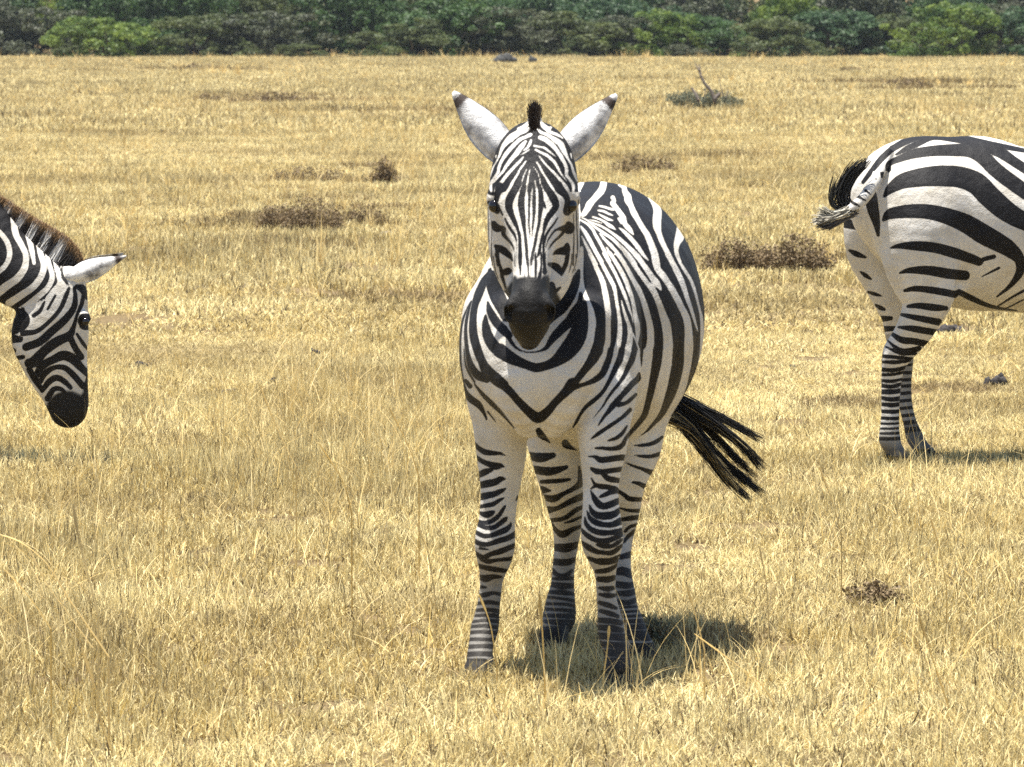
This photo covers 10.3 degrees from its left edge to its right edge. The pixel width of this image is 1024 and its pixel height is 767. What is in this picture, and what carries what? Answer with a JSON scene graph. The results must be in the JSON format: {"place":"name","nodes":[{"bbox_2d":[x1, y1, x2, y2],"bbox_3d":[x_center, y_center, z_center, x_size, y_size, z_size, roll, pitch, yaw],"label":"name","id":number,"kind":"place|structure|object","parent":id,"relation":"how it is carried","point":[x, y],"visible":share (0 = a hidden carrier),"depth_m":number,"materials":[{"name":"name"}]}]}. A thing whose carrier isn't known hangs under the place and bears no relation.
{"place":"outdoors","nodes":[
{"label":"outdoors","id":0,"kind":"place"},
{"bbox_2d":[135,361,147,366],"bbox_3d":[-1.841,-0.086,28.211,0.068,0.056,0.046,3,5,35],"label":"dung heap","id":1,"kind":"object","parent":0,"point":[140,362],"visible":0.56,"depth_m":28.20,"materials":[{"name":"brown"}]},
{"bbox_2d":[0,0,1023,766],"bbox_3d":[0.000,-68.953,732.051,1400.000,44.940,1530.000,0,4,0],"label":"ground","id":2,"kind":"structure","parent":0,"point":[118,318],"depth_m":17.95,"materials":[{"name":"yellow plant"}]},
{"bbox_2d":[8,0,22,12],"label":"bush","id":3,"kind":"object","parent":2,"relation":"on","point":[15,4],"visible":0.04,"depth_m":214.23,"materials":[{"name":"green plant"}]},
{"bbox_2d":[9,0,39,35],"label":"bush","id":4,"kind":"object","parent":2,"relation":"on","point":[28,3],"visible":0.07,"depth_m":218.12,"materials":[{"name":"green plant"}]},
{"bbox_2d":[0,0,53,55],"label":"bush","id":5,"kind":"object","parent":2,"relation":"on","point":[5,12],"visible":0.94,"depth_m":210.26,"materials":[{"name":"green plant"}]},
{"bbox_2d":[15,0,63,44],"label":"bush","id":6,"kind":"object","parent":2,"relation":"on","point":[42,3],"visible":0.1,"depth_m":225.55,"materials":[{"name":"green plant"}]},
{"bbox_2d":[0,6,100,55],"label":"bush","id":7,"kind":"object","parent":2,"relation":"on","point":[54,19],"visible":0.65,"depth_m":210.60,"materials":[{"name":"green plant"}]},
{"bbox_2d":[46,0,76,23],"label":"bush","id":8,"kind":"object","parent":2,"relation":"on","point":[54,5],"visible":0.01,"depth_m":236.39,"materials":[{"name":"green plant"}]},
{"bbox_2d":[0,192,126,427],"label":"zebra","id":9,"kind":"object","parent":2,"relation":"on","point":[48,272],"visible":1,"depth_m":22.28,"materials":[{"name":"fur"}]},
{"bbox_2d":[42,44,89,55],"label":"bush","id":10,"kind":"object","parent":2,"relation":"on","point":[71,49],"visible":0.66,"depth_m":208.76,"materials":[{"name":"green plant"}]},
{"bbox_2d":[45,0,158,55],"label":"bush","id":11,"kind":"object","parent":2,"relation":"on","point":[99,8],"visible":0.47,"depth_m":212.62,"materials":[{"name":"green plant"}]},
{"bbox_2d":[39,15,171,57],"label":"bush","id":12,"kind":"object","parent":2,"relation":"on","point":[98,35],"visible":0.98,"depth_m":203.93,"materials":[{"name":"green plant"}]},
{"bbox_2d":[82,1,188,51],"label":"bush","id":13,"kind":"object","parent":2,"relation":"on","point":[125,12],"visible":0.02,"depth_m":219.13,"materials":[{"name":"green plant"}]},
{"bbox_2d":[121,17,205,55],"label":"bush","id":14,"kind":"object","parent":2,"relation":"on","point":[142,23],"visible":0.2,"depth_m":211.41,"materials":[{"name":"green plant"}]},
{"bbox_2d":[122,0,239,55],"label":"bush","id":15,"kind":"object","parent":2,"relation":"on","point":[159,9],"visible":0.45,"depth_m":212.85,"materials":[{"name":"green plant"}]},
{"bbox_2d":[124,13,271,56],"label":"bush","id":16,"kind":"object","parent":2,"relation":"on","point":[208,23],"visible":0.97,"depth_m":204.96,"materials":[{"name":"green plant"}]},
{"bbox_2d":[181,63,227,67],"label":"dry shrub","id":17,"kind":"object","parent":2,"relation":"on","point":[192,64],"visible":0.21,"depth_m":166.00,"materials":[{"name":"brown plant"}]},
{"bbox_2d":[192,93,226,100],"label":"dry shrub","id":18,"kind":"object","parent":2,"relation":"on","point":[208,96],"visible":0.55,"depth_m":108.46,"materials":[{"name":"brown plant"}]},
{"bbox_2d":[174,0,250,37],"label":"bush","id":19,"kind":"object","parent":2,"relation":"on","point":[239,5],"visible":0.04,"depth_m":219.15,"materials":[{"name":"green plant"}]},
{"bbox_2d":[205,45,249,55],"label":"bush","id":20,"kind":"object","parent":2,"relation":"on","point":[225,47],"visible":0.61,"depth_m":206.06,"materials":[{"name":"green plant"}]},
{"bbox_2d":[183,10,340,56],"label":"bush","id":21,"kind":"object","parent":2,"relation":"on","point":[255,31],"visible":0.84,"depth_m":206.10,"materials":[{"name":"green plant"}]},
{"bbox_2d":[222,0,317,55],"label":"bush","id":22,"kind":"object","parent":2,"relation":"on","point":[261,6],"visible":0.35,"depth_m":214.01,"materials":[{"name":"green plant"}]},
{"bbox_2d":[217,89,333,102],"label":"dry shrub","id":23,"kind":"object","parent":2,"relation":"on","point":[264,97],"visible":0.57,"depth_m":106.30,"materials":[{"name":"brown plant"}]},
{"bbox_2d":[252,202,304,231],"bbox_3d":[-1.863,-1.339,45.652,0.501,0.254,0.320,0,4,0],"label":"dry shrub","id":24,"kind":"object","parent":2,"relation":"on","point":[268,220],"visible":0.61,"depth_m":45.59,"materials":[{"name":"brown plant"}]},
{"bbox_2d":[239,0,330,48],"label":"bush","id":25,"kind":"object","parent":2,"relation":"on","point":[305,8],"visible":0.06,"depth_m":218.80,"materials":[{"name":"green plant"}]},
{"bbox_2d":[273,43,328,56],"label":"bush","id":26,"kind":"object","parent":2,"relation":"on","point":[298,48],"visible":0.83,"depth_m":203.95,"materials":[{"name":"green plant"}]},
{"bbox_2d":[266,163,343,181],"bbox_3d":[-2.127,-2.158,58.439,0.803,0.208,0.556,0,4,0],"label":"dry shrub","id":27,"kind":"object","parent":2,"relation":"on","point":[297,169],"visible":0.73,"depth_m":58.38,"materials":[{"name":"brown plant"}]},
{"bbox_2d":[275,194,346,232],"bbox_3d":[-1.596,-1.345,45.200,0.589,0.326,0.421,0,4,0],"label":"dry shrub","id":28,"kind":"object","parent":2,"relation":"on","point":[334,218],"visible":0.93,"depth_m":45.17,"materials":[{"name":"brown plant"}]},
{"bbox_2d":[285,0,431,54],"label":"bush","id":29,"kind":"object","parent":2,"relation":"on","point":[322,13],"visible":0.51,"depth_m":212.51,"materials":[{"name":"green plant"}]},
{"bbox_2d":[306,0,410,55],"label":"bush","id":30,"kind":"object","parent":2,"relation":"on","point":[387,14],"visible":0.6,"depth_m":212.70,"materials":[{"name":"green plant"}]},
{"bbox_2d":[341,203,389,224],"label":"dry shrub","id":31,"kind":"object","parent":2,"relation":"on","point":[354,215],"visible":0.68,"depth_m":46.59,"materials":[{"name":"brown plant"}]},
{"bbox_2d":[367,155,400,183],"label":"dry shrub","id":32,"kind":"object","parent":2,"relation":"on","point":[385,174],"visible":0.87,"depth_m":57.35,"materials":[{"name":"brown plant"}]},
{"bbox_2d":[367,45,407,54],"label":"bush","id":33,"kind":"object","parent":2,"relation":"on","point":[379,46],"visible":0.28,"depth_m":211.18,"materials":[{"name":"green plant"}]},
{"bbox_2d":[342,17,482,56],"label":"bush","id":34,"kind":"object","parent":2,"relation":"on","point":[419,33],"visible":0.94,"depth_m":206.10,"materials":[{"name":"green plant"}]},
{"bbox_2d":[367,0,467,52],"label":"bush","id":35,"kind":"object","parent":2,"relation":"on","point":[411,8],"visible":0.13,"depth_m":214.36,"materials":[{"name":"green plant"}]},
{"bbox_2d":[380,0,526,56],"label":"bush","id":36,"kind":"object","parent":2,"relation":"on","point":[463,14],"visible":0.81,"depth_m":207.05,"materials":[{"name":"green plant"}]},
{"bbox_2d":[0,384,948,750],"bbox_3d":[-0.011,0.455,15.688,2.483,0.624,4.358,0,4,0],"label":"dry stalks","id":37,"kind":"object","parent":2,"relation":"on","point":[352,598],"visible":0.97,"depth_m":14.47,"materials":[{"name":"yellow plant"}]},
{"bbox_2d":[442,0,533,41],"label":"bush","id":38,"kind":"object","parent":2,"relation":"on","point":[485,0],"visible":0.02,"depth_m":218.85,"materials":[{"name":"green plant"}]},
{"bbox_2d":[493,53,516,62],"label":"rock","id":39,"kind":"object","parent":2,"relation":"on","point":[505,57],"visible":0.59,"depth_m":185.64,"materials":[{"name":"grey stone"}]},
{"bbox_2d":[450,6,563,56],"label":"bush","id":40,"kind":"object","parent":2,"relation":"on","point":[528,35],"visible":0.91,"depth_m":206.62,"materials":[{"name":"green plant"}]},
{"bbox_2d":[0,123,1023,352],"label":"short grass","id":41,"kind":"structure","parent":2,"relation":"on","point":[191,273],"depth_m":46.33,"materials":[{"name":"beige plant"}]},
{"bbox_2d":[0,44,1023,135],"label":"short grass","id":42,"kind":"structure","parent":2,"relation":"on","point":[167,79],"depth_m":121.62,"materials":[{"name":"beige plant"}]},
{"bbox_2d":[0,82,1023,296],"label":"dry stalks","id":43,"kind":"object","parent":2,"relation":"on","point":[310,192],"visible":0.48,"depth_m":63.29,"materials":[{"name":"beige plant"}]},
{"bbox_2d":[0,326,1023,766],"bbox_3d":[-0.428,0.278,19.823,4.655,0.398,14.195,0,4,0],"label":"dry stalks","id":44,"kind":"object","parent":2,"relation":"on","point":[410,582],"visible":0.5,"depth_m":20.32,"materials":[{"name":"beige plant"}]},
{"bbox_2d":[477,0,585,54],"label":"bush","id":45,"kind":"object","parent":2,"relation":"on","point":[546,5],"visible":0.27,"depth_m":213.07,"materials":[{"name":"green plant"}]},
{"bbox_2d":[529,55,536,62],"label":"rock","id":46,"kind":"object","parent":2,"relation":"on","point":[532,59],"visible":0.58,"depth_m":184.10,"materials":[{"name":"grey stone"}]},
{"bbox_2d":[536,46,570,55],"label":"bush","id":47,"kind":"object","parent":2,"relation":"on","point":[554,52],"visible":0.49,"depth_m":208.71,"materials":[{"name":"green plant"}]},
{"bbox_2d":[526,0,612,52],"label":"bush","id":48,"kind":"object","parent":2,"relation":"on","point":[574,2],"visible":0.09,"depth_m":216.24,"materials":[{"name":"green plant"}]},
{"bbox_2d":[505,10,639,56],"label":"bush","id":49,"kind":"object","parent":2,"relation":"on","point":[583,28],"visible":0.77,"depth_m":207.82,"materials":[{"name":"green plant"}]},
{"bbox_2d":[452,91,768,689],"bbox_3d":[0.145,-0.021,15.556,0.716,1.575,1.991,1,4,16],"label":"zebra","id":50,"kind":"object","parent":2,"relation":"on","point":[581,337],"visible":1,"depth_m":15.07,"materials":[{"name":"fur"}]},
{"bbox_2d":[556,0,681,53],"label":"bush","id":51,"kind":"object","parent":2,"relation":"on","point":[616,7],"visible":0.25,"depth_m":212.69,"materials":[{"name":"green plant"}]},
{"bbox_2d":[577,15,663,55],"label":"bush","id":52,"kind":"object","parent":2,"relation":"on","point":[625,22],"visible":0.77,"depth_m":208.81,"materials":[{"name":"green plant"}]},
{"bbox_2d":[608,153,678,171],"bbox_3d":[1.433,-2.414,62.287,0.787,0.214,0.500,0,4,0],"label":"dry shrub","id":53,"kind":"object","parent":2,"relation":"on","point":[637,164],"visible":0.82,"depth_m":62.24,"materials":[{"name":"brown plant"}]},
{"bbox_2d":[600,8,710,56],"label":"bush","id":54,"kind":"object","parent":2,"relation":"on","point":[672,23],"visible":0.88,"depth_m":208.16,"materials":[{"name":"green plant"}]},
{"bbox_2d":[637,0,708,43],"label":"bush","id":55,"kind":"object","parent":2,"relation":"on","point":[657,5],"visible":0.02,"depth_m":217.25,"materials":[{"name":"green plant"}]},
{"bbox_2d":[665,88,698,101],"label":"green shrub","id":56,"kind":"object","parent":2,"relation":"on","point":[677,95],"visible":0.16,"depth_m":106.35,"materials":[{"name":"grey plant"}]},
{"bbox_2d":[633,0,738,35],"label":"bush","id":57,"kind":"object","parent":2,"relation":"on","point":[727,6],"visible":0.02,"depth_m":224.05,"materials":[{"name":"green plant"}]},
{"bbox_2d":[661,44,711,56],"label":"bush","id":58,"kind":"object","parent":2,"relation":"on","point":[678,50],"visible":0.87,"depth_m":206.27,"materials":[{"name":"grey plant"}]},
{"bbox_2d":[628,0,750,55],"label":"bush","id":59,"kind":"object","parent":2,"relation":"on","point":[705,8],"visible":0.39,"depth_m":213.26,"materials":[{"name":"green plant"}]},
{"bbox_2d":[666,88,743,109],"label":"green shrub","id":60,"kind":"object","parent":2,"relation":"on","point":[706,99],"visible":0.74,"depth_m":100.39,"materials":[{"name":"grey plant"}]},
{"bbox_2d":[691,63,728,103],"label":"dead branch","id":61,"kind":"object","parent":2,"relation":"on","point":[716,97],"visible":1,"depth_m":99.66,"materials":[{"name":"brown wood"}]},
{"bbox_2d":[645,11,782,56],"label":"bush","id":62,"kind":"object","parent":2,"relation":"on","point":[717,29],"visible":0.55,"depth_m":209.65,"materials":[{"name":"green plant"}]},
{"bbox_2d":[696,237,772,270],"bbox_3d":[1.519,-0.879,38.784,0.551,0.240,0.382,0,4,0],"label":"dry shrub","id":63,"kind":"object","parent":2,"relation":"on","point":[736,260],"visible":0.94,"depth_m":38.72,"materials":[{"name":"brown plant"}]},
{"bbox_2d":[724,0,761,27],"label":"bush","id":64,"kind":"object","parent":2,"relation":"on","point":[741,13],"visible":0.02,"depth_m":236.23,"materials":[{"name":"green plant"}]},
{"bbox_2d":[730,49,774,56],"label":"bush","id":65,"kind":"object","parent":2,"relation":"on","point":[764,51],"visible":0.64,"depth_m":203.84,"materials":[{"name":"green plant"}]},
{"bbox_2d":[732,0,830,43],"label":"bush","id":66,"kind":"object","parent":2,"relation":"on","point":[759,3],"visible":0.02,"depth_m":223.88,"materials":[{"name":"green plant"}]},
{"bbox_2d":[729,15,835,57],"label":"bush","id":67,"kind":"object","parent":2,"relation":"on","point":[780,25],"visible":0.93,"depth_m":203.04,"materials":[{"name":"green plant"}]},
{"bbox_2d":[737,0,828,53],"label":"bush","id":68,"kind":"object","parent":2,"relation":"on","point":[787,8],"visible":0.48,"depth_m":212.08,"materials":[{"name":"green plant"}]},
{"bbox_2d":[751,0,832,44],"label":"bush","id":69,"kind":"object","parent":2,"relation":"on","point":[824,2],"visible":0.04,"depth_m":217.24,"materials":[{"name":"green plant"}]},
{"bbox_2d":[750,231,843,272],"bbox_3d":[1.927,-0.890,38.575,0.650,0.290,0.424,0,4,0],"label":"dry shrub","id":70,"kind":"object","parent":2,"relation":"on","point":[813,261],"visible":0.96,"depth_m":38.51,"materials":[{"name":"brown plant"}]},
{"bbox_2d":[769,9,897,55],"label":"bush","id":71,"kind":"object","parent":2,"relation":"on","point":[826,23],"visible":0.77,"depth_m":209.64,"materials":[{"name":"green plant"}]},
{"bbox_2d":[840,66,860,71],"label":"dry shrub","id":72,"kind":"object","parent":2,"relation":"on","point":[849,67],"visible":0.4,"depth_m":158.82,"materials":[{"name":"brown plant"}]},
{"bbox_2d":[814,0,922,55],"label":"bush","id":73,"kind":"object","parent":2,"relation":"on","point":[883,7],"visible":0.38,"depth_m":212.68,"materials":[{"name":"green plant"}]},
{"bbox_2d":[813,0,923,52],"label":"bush","id":74,"kind":"object","parent":2,"relation":"on","point":[911,3],"visible":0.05,"depth_m":216.56,"materials":[{"name":"green plant"}]},
{"bbox_2d":[842,577,906,608],"bbox_3d":[1.082,0.629,16.970,0.196,0.097,0.162,0,4,0],"label":"dry shrub","id":75,"kind":"object","parent":2,"relation":"on","point":[876,590],"visible":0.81,"depth_m":16.94,"materials":[{"name":"brown plant"}]},
{"bbox_2d":[834,12,924,55],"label":"bush","id":76,"kind":"object","parent":2,"relation":"on","point":[894,22],"visible":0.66,"depth_m":210.31,"materials":[{"name":"green plant"}]},
{"bbox_2d":[882,77,928,87],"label":"dry shrub","id":77,"kind":"object","parent":2,"relation":"on","point":[906,82],"visible":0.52,"depth_m":127.29,"materials":[{"name":"brown plant"}]},
{"bbox_2d":[809,136,1023,465],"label":"zebra","id":78,"kind":"object","parent":2,"relation":"on","point":[933,228],"visible":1,"depth_m":22.06,"materials":[{"name":"fur"}]},
{"bbox_2d":[879,0,1013,56],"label":"bush","id":79,"kind":"object","parent":2,"relation":"on","point":[951,30],"visible":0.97,"depth_m":204.07,"materials":[{"name":"green plant"}]},
{"bbox_2d":[905,0,989,49],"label":"bush","id":80,"kind":"object","parent":2,"relation":"on","point":[920,4],"visible":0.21,"depth_m":213.67,"materials":[{"name":"green plant"}]},
{"bbox_2d":[937,324,964,332],"bbox_3d":[2.405,-0.289,31.224,0.164,0.081,0.133,-1,4,-8],"label":"dung heap","id":81,"kind":"object","parent":2,"relation":"on","point":[948,328],"visible":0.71,"depth_m":31.18,"materials":[{"name":"grey"}]},
{"bbox_2d":[950,0,1000,47],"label":"bush","id":82,"kind":"object","parent":2,"relation":"on","point":[978,2],"visible":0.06,"depth_m":217.11,"materials":[{"name":"green plant"}]},
{"bbox_2d":[928,3,1023,54],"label":"bush","id":83,"kind":"object","parent":2,"relation":"on","point":[999,9],"visible":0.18,"depth_m":211.81,"materials":[{"name":"green plant"}]},
{"bbox_2d":[966,43,1006,56],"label":"bush","id":84,"kind":"object","parent":2,"relation":"on","point":[993,51],"visible":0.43,"depth_m":206.31,"materials":[{"name":"green plant"}]},
{"bbox_2d":[983,372,1007,386],"bbox_3d":[2.276,-0.004,26.793,0.119,0.098,0.083,0,4,0],"label":"dung heap","id":85,"kind":"object","parent":2,"relation":"on","point":[1000,378],"visible":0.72,"depth_m":26.76,"materials":[{"name":"grey"}]},
{"bbox_2d":[984,0,1023,39],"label":"bush","id":86,"kind":"object","parent":2,"relation":"on","point":[999,2],"visible":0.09,"depth_m":225.76,"materials":[{"name":"green plant"}]},
{"bbox_2d":[990,0,1023,54],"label":"bush","id":87,"kind":"object","parent":2,"relation":"on","point":[1021,2],"visible":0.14,"depth_m":211.97,"materials":[{"name":"green plant"}]},
{"bbox_2d":[993,6,1023,56],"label":"bush","id":88,"kind":"object","parent":2,"relation":"on","point":[1016,19],"visible":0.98,"depth_m":204.88,"materials":[{"name":"green plant"}]},
{"bbox_2d":[641,611,679,652],"bbox_3d":[0.375,0.692,15.769,0.216,0.128,0.132,0,4,0],"label":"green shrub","id":89,"kind":"object","parent":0,"point":[658,632],"visible":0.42,"depth_m":15.75,"materials":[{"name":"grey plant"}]}
]}

